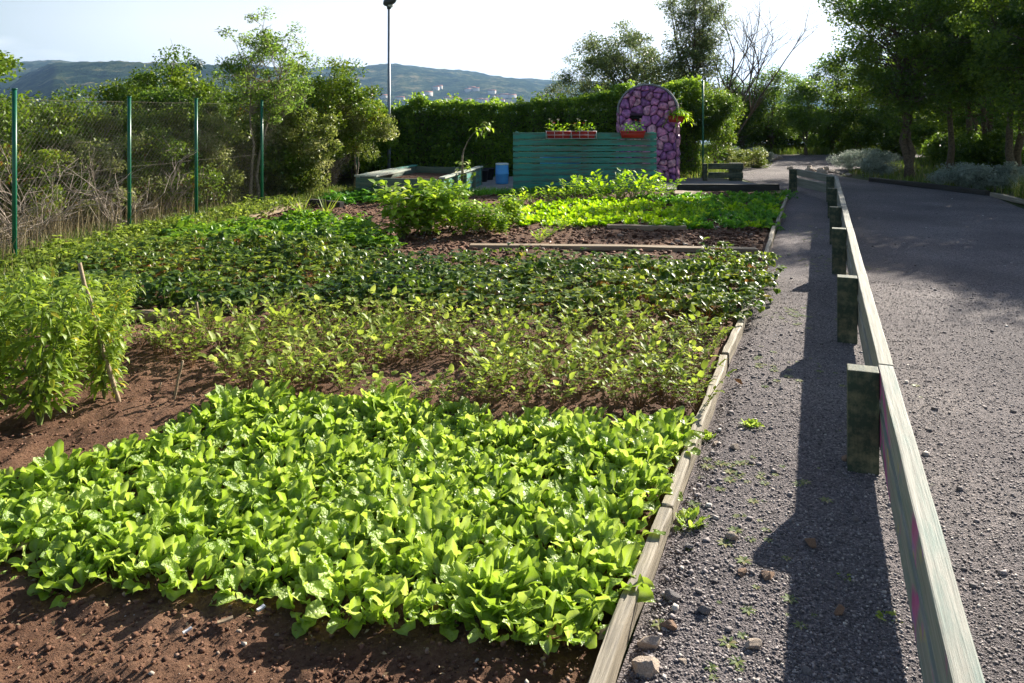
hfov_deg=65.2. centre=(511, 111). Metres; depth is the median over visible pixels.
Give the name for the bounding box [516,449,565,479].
lettuce plant
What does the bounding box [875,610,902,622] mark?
weed
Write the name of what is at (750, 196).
curly salad plant
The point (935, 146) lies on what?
undergrowth bush
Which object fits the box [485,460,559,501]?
lettuce plant
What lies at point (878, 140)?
undergrowth bush
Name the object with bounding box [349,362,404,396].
root crop plant
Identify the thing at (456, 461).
lettuce plant
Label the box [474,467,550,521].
lettuce plant
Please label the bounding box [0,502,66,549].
lettuce plant
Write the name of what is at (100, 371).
pepper plant
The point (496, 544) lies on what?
lettuce plant
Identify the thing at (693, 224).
curly salad plant
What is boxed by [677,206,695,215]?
curly salad plant
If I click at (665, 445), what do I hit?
lettuce plant
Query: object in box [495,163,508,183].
blue drum
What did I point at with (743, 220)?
curly salad plant
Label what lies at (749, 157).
round shrub
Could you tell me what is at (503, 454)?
lettuce plant
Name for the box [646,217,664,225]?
curly salad plant
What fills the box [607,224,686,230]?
divider board
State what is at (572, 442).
lettuce plant
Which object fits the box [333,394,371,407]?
lettuce plant
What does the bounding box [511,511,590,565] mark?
lettuce plant
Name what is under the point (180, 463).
lettuce plant
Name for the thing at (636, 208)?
curly salad plant
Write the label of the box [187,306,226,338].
root crop plant
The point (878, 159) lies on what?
silver shrub
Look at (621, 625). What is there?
edging board
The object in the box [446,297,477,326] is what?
root crop plant
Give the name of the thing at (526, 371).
root crop plant
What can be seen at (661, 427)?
lettuce plant
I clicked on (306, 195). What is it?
grass
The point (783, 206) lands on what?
edging board
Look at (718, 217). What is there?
curly salad plant
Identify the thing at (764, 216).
curly salad plant
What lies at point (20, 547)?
broken board
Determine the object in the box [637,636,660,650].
rock
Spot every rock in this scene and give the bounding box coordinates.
[632,656,659,679]
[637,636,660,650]
[659,620,676,630]
[664,588,681,601]
[678,658,686,664]
[683,543,693,549]
[697,605,711,614]
[724,531,738,539]
[730,444,738,449]
[738,568,746,576]
[744,638,761,649]
[761,570,774,579]
[802,664,811,674]
[804,538,816,547]
[834,604,844,615]
[841,454,846,461]
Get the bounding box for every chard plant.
[505,188,534,204]
[521,186,543,204]
[534,182,560,200]
[546,176,580,199]
[560,179,585,197]
[571,171,602,199]
[577,169,605,195]
[585,175,614,197]
[598,174,633,200]
[610,167,639,195]
[617,170,648,199]
[626,170,658,199]
[636,169,666,193]
[643,178,671,198]
[648,171,686,198]
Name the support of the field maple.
on the ground at (350, 183)
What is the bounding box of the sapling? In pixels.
[454,121,493,183]
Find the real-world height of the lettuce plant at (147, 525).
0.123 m
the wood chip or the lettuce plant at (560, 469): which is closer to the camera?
the wood chip
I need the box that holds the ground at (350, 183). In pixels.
[0,147,1023,682]
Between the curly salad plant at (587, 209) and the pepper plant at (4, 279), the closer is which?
the pepper plant at (4, 279)
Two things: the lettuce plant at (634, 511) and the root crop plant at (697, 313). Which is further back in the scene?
the root crop plant at (697, 313)
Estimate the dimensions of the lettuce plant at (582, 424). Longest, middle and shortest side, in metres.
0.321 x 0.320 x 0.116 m
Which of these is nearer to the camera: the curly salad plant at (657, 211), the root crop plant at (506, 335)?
the root crop plant at (506, 335)
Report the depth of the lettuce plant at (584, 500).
3.10 m
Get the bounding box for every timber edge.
[676,184,779,190]
[869,177,989,195]
[990,192,1023,204]
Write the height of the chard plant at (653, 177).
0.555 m
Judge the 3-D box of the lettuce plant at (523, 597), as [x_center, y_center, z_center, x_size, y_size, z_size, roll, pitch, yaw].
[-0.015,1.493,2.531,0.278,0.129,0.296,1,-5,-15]
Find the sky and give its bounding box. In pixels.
[0,0,905,97]
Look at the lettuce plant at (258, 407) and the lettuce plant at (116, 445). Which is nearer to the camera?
the lettuce plant at (116, 445)
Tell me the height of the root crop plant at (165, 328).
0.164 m
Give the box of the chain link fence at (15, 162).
[0,88,357,259]
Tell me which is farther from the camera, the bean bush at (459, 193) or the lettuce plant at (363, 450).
the bean bush at (459, 193)
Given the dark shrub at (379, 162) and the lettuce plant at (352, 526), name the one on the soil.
the lettuce plant at (352, 526)
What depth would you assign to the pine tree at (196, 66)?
17.00 m
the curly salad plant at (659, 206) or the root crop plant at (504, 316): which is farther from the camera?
the curly salad plant at (659, 206)
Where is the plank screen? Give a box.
[513,132,656,187]
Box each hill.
[0,60,879,112]
[2,61,306,140]
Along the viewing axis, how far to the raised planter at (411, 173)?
16.06 m
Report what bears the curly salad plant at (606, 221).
on the soil
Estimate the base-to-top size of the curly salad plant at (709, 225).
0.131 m
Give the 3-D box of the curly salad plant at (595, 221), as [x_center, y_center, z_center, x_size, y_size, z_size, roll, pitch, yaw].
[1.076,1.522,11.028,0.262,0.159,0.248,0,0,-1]
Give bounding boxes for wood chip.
[217,615,232,624]
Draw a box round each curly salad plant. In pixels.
[516,219,530,225]
[520,207,532,213]
[523,214,539,223]
[528,211,548,222]
[531,201,546,208]
[535,199,550,205]
[538,202,556,209]
[539,207,558,216]
[540,216,556,224]
[545,213,561,220]
[549,201,567,208]
[553,218,569,225]
[555,210,566,215]
[558,199,570,204]
[559,206,572,210]
[562,205,584,213]
[565,198,576,204]
[565,211,581,217]
[570,217,591,226]
[573,200,586,204]
[579,205,595,212]
[579,212,592,219]
[582,200,603,208]
[586,198,606,205]
[587,217,598,225]
[588,194,602,199]
[590,207,606,214]
[591,211,607,214]
[594,214,605,220]
[599,195,614,201]
[599,205,613,210]
[599,215,617,225]
[600,200,619,206]
[601,210,625,220]
[604,210,630,217]
[613,199,627,203]
[613,201,629,208]
[619,204,635,210]
[619,217,639,224]
[625,210,645,218]
[627,197,639,202]
[630,205,646,212]
[636,201,652,209]
[638,198,650,204]
[638,214,657,222]
[639,194,653,199]
[643,209,654,215]
[646,205,662,209]
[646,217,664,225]
[651,207,667,214]
[652,196,665,201]
[654,200,666,206]
[658,210,671,217]
[661,205,679,213]
[662,217,682,225]
[664,196,683,204]
[666,200,686,210]
[672,212,689,218]
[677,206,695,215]
[678,215,687,222]
[679,196,692,202]
[680,200,697,206]
[683,216,701,223]
[683,221,705,228]
[687,199,706,205]
[688,215,707,222]
[690,191,703,198]
[697,210,714,218]
[698,221,716,229]
[704,195,717,201]
[705,210,729,218]
[706,200,724,207]
[706,202,720,208]
[708,215,723,221]
[713,193,726,198]
[714,216,731,225]
[718,205,735,211]
[720,201,746,209]
[721,210,733,215]
[721,219,748,228]
[724,190,739,196]
[724,198,745,202]
[727,194,741,200]
[728,210,739,218]
[732,212,754,220]
[734,196,748,201]
[735,191,754,198]
[735,215,755,224]
[744,218,769,227]
[746,194,756,200]
[750,216,766,224]
[751,197,763,203]
[753,213,775,220]
[758,209,773,216]
[760,217,784,229]
[761,203,776,208]
[762,197,781,202]
[763,198,778,203]
[764,208,786,216]
[765,193,780,203]
[766,211,786,219]
[767,201,781,207]
[778,190,797,198]
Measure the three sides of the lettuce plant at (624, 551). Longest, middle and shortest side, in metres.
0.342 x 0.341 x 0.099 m
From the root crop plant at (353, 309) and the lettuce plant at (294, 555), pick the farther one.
the root crop plant at (353, 309)
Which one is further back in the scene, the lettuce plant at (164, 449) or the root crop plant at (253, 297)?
the root crop plant at (253, 297)
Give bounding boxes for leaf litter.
[2,305,706,681]
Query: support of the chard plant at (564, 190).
on the soil
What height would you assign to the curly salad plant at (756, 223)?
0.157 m
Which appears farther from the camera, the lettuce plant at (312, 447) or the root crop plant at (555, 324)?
the root crop plant at (555, 324)
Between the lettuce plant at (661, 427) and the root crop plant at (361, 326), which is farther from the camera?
the root crop plant at (361, 326)
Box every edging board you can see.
[588,507,672,682]
[662,354,726,522]
[722,303,749,365]
[761,224,776,260]
[776,195,788,226]
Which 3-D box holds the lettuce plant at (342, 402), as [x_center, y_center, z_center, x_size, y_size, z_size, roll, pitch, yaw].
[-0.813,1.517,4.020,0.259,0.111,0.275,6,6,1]
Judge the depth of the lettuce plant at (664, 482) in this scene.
3.25 m
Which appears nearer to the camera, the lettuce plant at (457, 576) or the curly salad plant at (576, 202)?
the lettuce plant at (457, 576)
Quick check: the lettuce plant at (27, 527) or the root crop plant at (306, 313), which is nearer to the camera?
the lettuce plant at (27, 527)
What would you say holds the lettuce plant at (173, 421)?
on the soil
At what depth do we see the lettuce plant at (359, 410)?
4.07 m
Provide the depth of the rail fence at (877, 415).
2.92 m
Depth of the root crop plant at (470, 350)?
4.66 m
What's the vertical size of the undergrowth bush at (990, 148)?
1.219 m
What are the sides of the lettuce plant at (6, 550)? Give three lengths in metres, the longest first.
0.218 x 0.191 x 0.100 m
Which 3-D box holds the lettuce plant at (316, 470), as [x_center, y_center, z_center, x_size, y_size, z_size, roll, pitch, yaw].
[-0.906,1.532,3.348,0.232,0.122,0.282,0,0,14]
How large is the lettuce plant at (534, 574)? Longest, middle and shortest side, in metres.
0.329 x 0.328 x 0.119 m
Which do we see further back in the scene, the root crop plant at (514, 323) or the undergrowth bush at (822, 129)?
the undergrowth bush at (822, 129)
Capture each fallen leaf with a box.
[427,602,438,611]
[547,630,560,638]
[598,626,607,639]
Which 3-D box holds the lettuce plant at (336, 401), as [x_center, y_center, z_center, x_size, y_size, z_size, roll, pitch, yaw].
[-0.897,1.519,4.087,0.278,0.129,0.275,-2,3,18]
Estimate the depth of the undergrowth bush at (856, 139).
33.33 m
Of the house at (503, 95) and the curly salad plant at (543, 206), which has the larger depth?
the house at (503, 95)
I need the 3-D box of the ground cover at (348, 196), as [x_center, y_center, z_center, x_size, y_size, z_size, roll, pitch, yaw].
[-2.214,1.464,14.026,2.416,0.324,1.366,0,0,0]
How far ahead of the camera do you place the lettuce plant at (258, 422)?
3.84 m
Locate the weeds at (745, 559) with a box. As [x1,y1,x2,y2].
[649,226,920,680]
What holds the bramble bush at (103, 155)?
on the ground at (350, 183)
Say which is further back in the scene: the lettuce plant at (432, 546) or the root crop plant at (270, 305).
the root crop plant at (270, 305)
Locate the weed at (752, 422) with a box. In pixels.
[739,418,764,427]
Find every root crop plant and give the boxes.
[119,312,159,345]
[137,308,201,355]
[139,322,177,350]
[147,319,185,342]
[150,299,189,336]
[162,319,204,347]
[163,330,212,367]
[164,303,216,337]
[175,332,205,357]
[185,295,224,323]
[185,308,247,350]
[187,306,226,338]
[194,305,225,331]
[198,326,255,378]
[211,327,249,364]
[214,316,266,353]
[215,345,269,389]
[221,293,263,333]
[223,344,270,381]
[228,322,258,340]
[231,304,253,325]
[231,317,279,344]
[240,327,288,359]
[243,298,294,331]
[244,321,294,362]
[252,357,306,388]
[254,305,299,343]
[259,292,291,314]
[260,291,301,327]
[260,328,291,351]
[265,301,306,328]
[266,339,318,386]
[268,343,295,371]
[276,319,312,348]
[277,325,325,379]
[280,324,316,359]
[282,295,319,324]
[289,351,331,391]
[290,310,328,332]
[291,316,316,339]
[299,323,341,352]
[300,293,339,323]
[300,334,330,366]
[305,343,344,382]
[308,312,341,340]
[312,341,364,388]
[319,306,349,326]
[319,313,351,338]
[320,356,369,396]
[324,298,361,322]
[325,333,351,361]
[328,307,367,343]
[330,318,386,361]
[332,338,364,365]
[337,311,382,350]
[339,312,374,332]
[344,284,388,324]
[347,310,389,338]
[347,324,396,372]
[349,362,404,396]
[360,313,411,351]
[366,322,421,363]
[367,286,409,324]
[372,312,394,327]
[372,315,403,338]
[375,315,409,344]
[384,297,431,332]
[392,294,435,323]
[393,316,430,354]
[400,372,450,401]
[403,316,431,337]
[404,292,447,330]
[408,337,439,361]
[409,321,444,344]
[421,299,468,336]
[423,311,463,353]
[426,363,476,401]
[427,321,484,360]
[441,315,466,342]
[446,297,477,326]
[448,325,481,349]
[455,345,507,378]
[456,356,500,400]
[458,307,496,338]
[461,370,515,406]
[467,294,510,328]
[468,332,501,357]
[470,306,529,348]
[471,326,527,363]
[472,342,538,395]
[476,342,506,372]
[482,338,526,383]
[488,346,525,375]
[490,306,522,332]
[495,315,534,335]
[498,329,529,353]
[498,375,540,406]
[499,310,522,328]
[507,345,535,370]
[507,360,551,392]
[511,311,547,341]
[513,325,560,361]
[515,340,567,381]
[527,306,559,333]
[527,358,592,407]
[530,342,561,376]
[531,333,593,385]
[534,305,586,347]
[535,322,572,351]
[549,313,593,339]
[552,359,603,395]
[556,302,584,331]
[556,341,584,363]
[561,296,616,331]
[562,315,603,343]
[564,335,627,375]
[569,342,613,377]
[571,340,630,387]
[573,328,616,357]
[588,332,625,354]
[593,363,640,405]
[595,299,633,335]
[597,317,622,341]
[599,336,631,367]
[604,314,649,349]
[606,355,669,407]
[607,300,653,339]
[607,359,647,392]
[609,349,636,379]
[613,300,655,333]
[618,323,663,353]
[625,335,670,367]
[629,344,665,376]
[630,339,687,394]
[637,318,679,347]
[639,353,703,407]
[641,332,697,373]
[647,315,681,341]
[648,353,689,385]
[659,333,698,357]
[660,359,736,414]
[665,303,730,352]
[665,317,688,346]
[672,338,727,384]
[673,339,718,371]
[674,367,715,397]
[676,313,702,339]
[692,324,724,361]
[703,317,734,347]
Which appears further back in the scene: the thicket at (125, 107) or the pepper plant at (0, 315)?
the thicket at (125, 107)
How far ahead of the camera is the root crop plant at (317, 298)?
5.91 m
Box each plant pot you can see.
[482,169,488,181]
[483,168,494,179]
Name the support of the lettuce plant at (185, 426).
on the soil
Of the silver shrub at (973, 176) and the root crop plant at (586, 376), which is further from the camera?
the silver shrub at (973, 176)
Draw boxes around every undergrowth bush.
[739,109,786,147]
[759,107,826,151]
[800,104,851,147]
[835,117,876,147]
[851,101,925,156]
[880,107,995,155]
[919,123,981,164]
[926,109,1016,133]
[952,107,1017,137]
[954,128,1023,167]
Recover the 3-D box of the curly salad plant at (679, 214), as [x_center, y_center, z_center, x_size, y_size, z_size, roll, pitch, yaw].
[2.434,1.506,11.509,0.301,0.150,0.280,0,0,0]
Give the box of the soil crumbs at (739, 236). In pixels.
[76,192,780,268]
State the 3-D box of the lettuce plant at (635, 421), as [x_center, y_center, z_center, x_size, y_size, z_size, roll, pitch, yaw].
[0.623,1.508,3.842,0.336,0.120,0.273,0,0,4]
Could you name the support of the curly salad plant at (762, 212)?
on the soil
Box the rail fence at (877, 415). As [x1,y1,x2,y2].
[789,169,984,682]
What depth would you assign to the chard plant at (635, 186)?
14.16 m
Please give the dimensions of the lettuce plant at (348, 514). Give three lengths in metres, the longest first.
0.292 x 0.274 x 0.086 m
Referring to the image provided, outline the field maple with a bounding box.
[283,55,388,188]
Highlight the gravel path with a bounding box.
[617,155,1023,682]
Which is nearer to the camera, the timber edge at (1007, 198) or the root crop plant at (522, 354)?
the root crop plant at (522, 354)
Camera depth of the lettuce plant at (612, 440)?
3.53 m
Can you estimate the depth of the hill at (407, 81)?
2048.42 m
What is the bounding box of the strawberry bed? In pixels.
[43,225,786,325]
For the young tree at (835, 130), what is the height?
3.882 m
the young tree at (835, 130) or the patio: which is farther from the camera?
the young tree at (835, 130)
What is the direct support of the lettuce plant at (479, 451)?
on the soil
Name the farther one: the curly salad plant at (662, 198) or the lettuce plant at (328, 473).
the curly salad plant at (662, 198)
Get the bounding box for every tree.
[81,38,232,148]
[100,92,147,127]
[123,81,222,206]
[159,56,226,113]
[200,6,326,202]
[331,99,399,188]
[535,52,606,111]
[558,19,696,111]
[653,0,739,101]
[661,0,821,149]
[714,74,777,148]
[745,64,810,150]
[769,73,838,154]
[804,58,872,151]
[816,0,994,178]
[824,64,887,147]
[839,41,922,149]
[863,0,1014,168]
[875,7,1002,134]
[916,4,1022,164]
[931,15,996,133]
[932,0,1023,173]
[944,0,1023,130]
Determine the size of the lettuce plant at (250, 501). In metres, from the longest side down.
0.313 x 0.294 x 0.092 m
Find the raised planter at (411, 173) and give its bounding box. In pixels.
[354,165,482,193]
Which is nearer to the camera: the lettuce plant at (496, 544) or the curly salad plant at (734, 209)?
the lettuce plant at (496, 544)
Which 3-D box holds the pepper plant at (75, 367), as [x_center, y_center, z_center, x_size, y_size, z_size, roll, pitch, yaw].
[-2.523,1.232,4.475,0.366,0.671,0.503,0,0,35]
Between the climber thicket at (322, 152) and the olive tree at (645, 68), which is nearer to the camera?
the climber thicket at (322, 152)
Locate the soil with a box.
[0,190,782,682]
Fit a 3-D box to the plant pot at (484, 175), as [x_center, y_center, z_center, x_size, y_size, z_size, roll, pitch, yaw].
[-0.653,1.435,18.028,0.270,0.270,0.270,0,0,0]
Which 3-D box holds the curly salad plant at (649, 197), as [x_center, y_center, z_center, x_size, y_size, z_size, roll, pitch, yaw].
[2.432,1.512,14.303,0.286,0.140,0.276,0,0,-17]
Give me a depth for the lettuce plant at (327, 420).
3.86 m
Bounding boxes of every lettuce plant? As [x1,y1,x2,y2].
[0,467,25,491]
[0,468,62,498]
[0,477,14,495]
[0,491,46,534]
[0,497,20,517]
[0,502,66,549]
[0,520,22,531]
[0,530,20,564]
[0,530,68,580]
[2,472,68,505]
[6,496,100,539]
[12,487,74,513]
[14,439,96,487]
[27,489,103,524]
[27,542,115,608]
[28,531,116,585]
[33,508,98,545]
[34,465,91,495]
[59,481,138,529]
[59,509,129,563]
[63,462,125,495]
[65,477,114,509]
[69,448,123,476]
[77,530,130,573]
[84,533,169,589]
[87,433,153,467]
[88,496,178,543]
[90,503,177,549]
[91,449,144,481]
[91,467,157,508]
[118,488,168,512]
[121,531,208,594]
[123,458,191,482]
[127,434,183,468]
[130,473,208,521]
[134,441,182,460]
[135,465,189,490]
[136,433,210,461]
[137,418,201,443]
[137,496,208,538]
[148,465,226,502]
[150,533,244,601]
[156,451,222,482]
[157,411,215,433]
[157,525,207,560]
[164,415,227,452]
[169,481,245,520]
[171,503,241,541]
[175,439,232,474]
[179,401,231,423]
[187,490,259,522]
[188,470,243,488]
[189,439,222,456]
[191,522,244,557]
[202,473,265,514]
[203,534,276,574]
[204,418,259,451]
[205,383,254,407]
[205,402,256,442]
[207,440,273,470]
[207,500,262,537]
[209,388,264,417]
[209,557,278,610]
[212,447,278,476]
[217,507,285,556]
[223,462,291,499]
[224,421,290,455]
[228,397,268,419]
[231,488,283,513]
[234,456,285,481]
[235,506,323,561]
[237,375,292,410]
[240,415,299,439]
[240,547,304,592]
[243,395,289,417]
[245,408,284,428]
[246,469,320,516]
[248,442,285,464]
[254,522,346,585]
[255,421,316,453]
[257,437,331,478]
[259,410,317,444]
[262,392,318,418]
[263,499,312,534]
[265,412,312,430]
[268,552,336,608]
[269,385,318,407]
[270,553,343,638]
[272,461,329,490]
[281,496,342,536]
[285,396,333,425]
[286,410,324,434]
[289,451,347,487]
[291,526,379,586]
[293,439,326,460]
[295,512,357,561]
[298,422,340,446]
[299,470,347,499]
[303,565,404,637]
[304,391,344,407]
[305,434,355,473]
[308,394,356,420]
[308,482,349,503]
[309,486,382,522]
[311,550,395,608]
[314,413,352,431]
[315,463,370,488]
[318,422,372,447]
[318,442,386,478]
[318,496,381,556]
[318,514,376,560]
[324,400,376,420]
[328,464,403,521]
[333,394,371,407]
[334,432,387,465]
[335,471,380,498]
[342,405,396,434]
[342,449,396,485]
[345,417,399,441]
[346,437,396,460]
[348,513,431,576]
[350,403,386,416]
[351,500,417,549]
[357,480,433,529]
[360,380,420,408]
[361,382,432,424]
[361,576,435,635]
[363,549,437,595]
[364,406,416,437]
[364,442,409,469]
[367,450,427,482]
[369,488,420,515]
[371,464,406,489]
[384,422,418,449]
[385,399,432,417]
[386,442,436,470]
[386,459,436,503]
[391,451,436,473]
[397,405,434,435]
[398,489,472,537]
[403,537,474,598]
[404,460,470,498]
[405,456,457,488]
[406,501,486,557]
[407,441,456,464]
[407,529,465,581]
[408,399,460,417]
[408,575,474,641]
[410,424,454,452]
[413,488,469,515]
[417,449,469,474]
[419,423,476,456]
[421,489,485,524]
[423,555,515,627]
[431,396,482,423]
[431,412,466,437]
[432,517,502,572]
[433,459,494,486]
[434,441,481,465]
[435,477,476,503]
[439,419,491,446]
[446,501,516,542]
[447,539,541,592]
[451,401,496,425]
[452,422,506,451]
[453,584,543,644]
[454,468,523,519]
[460,486,505,519]
[461,452,509,479]
[464,445,510,469]
[466,414,508,441]
[466,534,542,573]
[467,555,552,623]
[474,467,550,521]
[474,468,521,491]
[477,418,537,455]
[479,587,579,654]
[482,514,544,544]
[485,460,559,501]
[487,422,530,447]
[489,449,543,481]
[492,435,555,470]
[494,479,521,489]
[494,501,551,546]
[498,411,532,427]
[502,562,592,608]
[503,537,554,593]
[507,487,572,519]
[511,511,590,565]
[513,405,565,435]
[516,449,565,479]
[516,479,577,508]
[517,430,553,452]
[521,414,563,441]
[521,540,596,589]
[525,595,608,648]
[531,408,574,428]
[531,502,599,531]
[532,423,584,455]
[534,470,579,496]
[535,436,584,466]
[541,480,588,512]
[542,506,621,565]
[544,562,622,638]
[547,415,598,441]
[548,449,598,481]
[557,436,613,465]
[558,483,625,526]
[560,413,627,461]
[564,452,618,489]
[566,517,642,580]
[568,406,607,424]
[568,537,654,602]
[575,465,653,512]
[586,519,637,540]
[588,418,623,435]
[589,463,640,494]
[590,435,646,464]
[591,485,665,550]
[592,455,640,478]
[600,430,674,476]
[605,408,671,433]
[613,462,682,513]
[618,421,656,448]
[630,430,676,464]
[635,417,700,462]
[635,459,668,494]
[639,405,704,441]
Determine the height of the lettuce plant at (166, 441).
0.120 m
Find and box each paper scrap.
[182,626,191,633]
[256,604,265,611]
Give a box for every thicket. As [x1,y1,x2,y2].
[0,94,78,184]
[74,80,140,131]
[82,105,209,211]
[183,109,253,205]
[215,81,256,183]
[217,80,289,186]
[224,110,323,198]
[237,97,344,195]
[320,105,350,180]
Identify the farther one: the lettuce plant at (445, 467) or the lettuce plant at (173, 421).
the lettuce plant at (173, 421)
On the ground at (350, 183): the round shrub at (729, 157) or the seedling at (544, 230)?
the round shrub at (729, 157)
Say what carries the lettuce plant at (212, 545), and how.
on the soil
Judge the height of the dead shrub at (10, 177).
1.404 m
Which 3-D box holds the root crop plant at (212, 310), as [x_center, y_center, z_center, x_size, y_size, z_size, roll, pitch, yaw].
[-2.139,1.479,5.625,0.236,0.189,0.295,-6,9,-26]
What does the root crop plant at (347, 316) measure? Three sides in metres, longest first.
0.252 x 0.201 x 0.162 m
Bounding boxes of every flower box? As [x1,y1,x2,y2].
[546,119,571,138]
[571,120,596,138]
[620,120,645,137]
[662,103,696,126]
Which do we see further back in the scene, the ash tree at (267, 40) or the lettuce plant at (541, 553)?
the ash tree at (267, 40)
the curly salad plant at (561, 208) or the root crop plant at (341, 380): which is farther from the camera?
the curly salad plant at (561, 208)
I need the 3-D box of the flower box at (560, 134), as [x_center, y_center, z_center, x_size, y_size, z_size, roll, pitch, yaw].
[0.942,0.343,16.402,0.566,0.404,0.223,0,0,0]
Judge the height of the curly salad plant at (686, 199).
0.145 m
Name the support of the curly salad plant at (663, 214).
on the soil
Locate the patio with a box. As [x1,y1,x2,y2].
[434,176,755,191]
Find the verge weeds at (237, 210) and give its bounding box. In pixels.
[0,194,309,288]
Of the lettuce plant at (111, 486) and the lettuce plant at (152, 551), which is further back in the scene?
the lettuce plant at (111, 486)
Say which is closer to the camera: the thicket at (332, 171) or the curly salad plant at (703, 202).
the curly salad plant at (703, 202)
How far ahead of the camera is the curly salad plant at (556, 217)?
11.46 m
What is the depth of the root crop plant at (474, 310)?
5.51 m
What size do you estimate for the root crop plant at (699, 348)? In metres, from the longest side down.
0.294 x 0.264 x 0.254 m
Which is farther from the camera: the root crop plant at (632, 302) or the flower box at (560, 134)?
the flower box at (560, 134)
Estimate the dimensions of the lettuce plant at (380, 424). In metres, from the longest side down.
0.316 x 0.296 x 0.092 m
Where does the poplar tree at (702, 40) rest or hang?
on the ground at (350, 183)
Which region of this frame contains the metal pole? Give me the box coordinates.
[702,80,703,177]
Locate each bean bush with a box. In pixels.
[368,177,439,238]
[395,177,465,234]
[420,179,473,229]
[447,196,483,234]
[471,201,503,231]
[490,211,512,234]
[496,193,525,225]
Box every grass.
[0,182,237,264]
[0,183,355,289]
[456,184,610,195]
[680,151,747,178]
[696,141,927,154]
[848,154,1020,194]
[1005,172,1023,199]
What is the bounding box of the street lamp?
[383,0,396,168]
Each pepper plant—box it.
[0,268,49,403]
[0,270,117,425]
[0,276,34,373]
[0,276,37,342]
[0,299,11,398]
[14,271,46,323]
[15,272,109,386]
[30,267,58,305]
[40,263,58,286]
[47,271,102,358]
[61,292,143,399]
[67,275,145,367]
[96,272,139,324]
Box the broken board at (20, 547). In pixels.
[11,541,29,550]
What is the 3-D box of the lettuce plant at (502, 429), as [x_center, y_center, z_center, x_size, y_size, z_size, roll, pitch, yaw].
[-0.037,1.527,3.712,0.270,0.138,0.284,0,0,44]
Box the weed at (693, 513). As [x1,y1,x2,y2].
[674,506,710,531]
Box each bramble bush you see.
[0,127,94,232]
[24,130,173,219]
[75,113,149,210]
[99,131,230,213]
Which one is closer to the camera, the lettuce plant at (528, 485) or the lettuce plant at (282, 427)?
the lettuce plant at (528, 485)
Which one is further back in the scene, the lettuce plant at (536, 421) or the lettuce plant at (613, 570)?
the lettuce plant at (536, 421)
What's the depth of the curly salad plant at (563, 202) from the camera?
13.14 m
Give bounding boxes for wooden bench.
[703,163,742,180]
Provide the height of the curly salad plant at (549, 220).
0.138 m
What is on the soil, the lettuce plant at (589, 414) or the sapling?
the lettuce plant at (589, 414)
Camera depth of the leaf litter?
2.41 m
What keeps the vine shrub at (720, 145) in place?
on the ground at (350, 183)
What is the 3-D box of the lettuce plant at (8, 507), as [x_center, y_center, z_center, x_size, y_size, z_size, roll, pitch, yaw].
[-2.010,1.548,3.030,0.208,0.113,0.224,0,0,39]
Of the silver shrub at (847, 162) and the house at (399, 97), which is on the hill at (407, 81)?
the house at (399, 97)
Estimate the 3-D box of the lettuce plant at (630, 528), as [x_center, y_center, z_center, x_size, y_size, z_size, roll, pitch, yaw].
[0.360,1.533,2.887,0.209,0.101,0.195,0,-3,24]
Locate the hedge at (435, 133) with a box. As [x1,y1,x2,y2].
[328,73,701,178]
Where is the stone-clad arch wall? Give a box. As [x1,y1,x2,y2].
[616,84,680,181]
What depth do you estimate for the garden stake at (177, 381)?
4.36 m
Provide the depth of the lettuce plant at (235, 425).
3.83 m
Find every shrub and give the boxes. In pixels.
[0,50,46,189]
[0,143,125,236]
[0,158,129,248]
[0,191,71,246]
[17,80,116,185]
[52,149,197,226]
[133,149,209,213]
[325,110,398,182]
[681,80,744,144]
[689,83,747,162]
[710,147,741,162]
[731,146,771,167]
[746,146,774,161]
[826,148,899,170]
[855,147,901,176]
[924,161,1023,189]
[1012,170,1023,185]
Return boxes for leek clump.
[291,194,311,215]
[317,194,341,211]
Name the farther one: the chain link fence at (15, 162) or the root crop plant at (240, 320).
the chain link fence at (15, 162)
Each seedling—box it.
[531,229,550,242]
[540,219,559,236]
[554,216,570,230]
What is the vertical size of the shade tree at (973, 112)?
7.020 m
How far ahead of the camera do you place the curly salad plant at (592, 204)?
12.84 m
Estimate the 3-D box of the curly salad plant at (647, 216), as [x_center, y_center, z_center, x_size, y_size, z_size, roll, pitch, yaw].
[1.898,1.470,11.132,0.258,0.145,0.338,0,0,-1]
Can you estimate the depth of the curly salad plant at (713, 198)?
13.62 m
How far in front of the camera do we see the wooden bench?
18.17 m
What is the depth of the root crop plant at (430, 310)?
5.68 m
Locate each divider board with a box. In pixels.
[124,307,199,320]
[219,202,309,225]
[309,199,343,206]
[469,243,757,253]
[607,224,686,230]
[675,190,699,194]
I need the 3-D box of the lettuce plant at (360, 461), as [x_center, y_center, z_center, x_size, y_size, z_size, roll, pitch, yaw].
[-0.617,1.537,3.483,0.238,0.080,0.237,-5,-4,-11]
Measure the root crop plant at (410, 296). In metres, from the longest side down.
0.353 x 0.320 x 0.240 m
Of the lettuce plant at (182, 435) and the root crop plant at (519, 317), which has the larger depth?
the root crop plant at (519, 317)
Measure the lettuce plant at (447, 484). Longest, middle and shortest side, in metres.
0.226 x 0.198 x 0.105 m
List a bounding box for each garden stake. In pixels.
[77,262,120,401]
[172,360,183,399]
[195,302,200,336]
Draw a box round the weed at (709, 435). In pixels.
[702,429,716,439]
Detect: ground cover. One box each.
[145,207,407,250]
[317,184,421,204]
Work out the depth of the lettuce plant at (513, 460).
3.60 m
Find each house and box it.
[395,96,403,99]
[423,91,432,95]
[488,90,495,93]
[499,94,507,97]
[508,94,516,97]
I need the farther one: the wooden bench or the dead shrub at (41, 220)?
the wooden bench

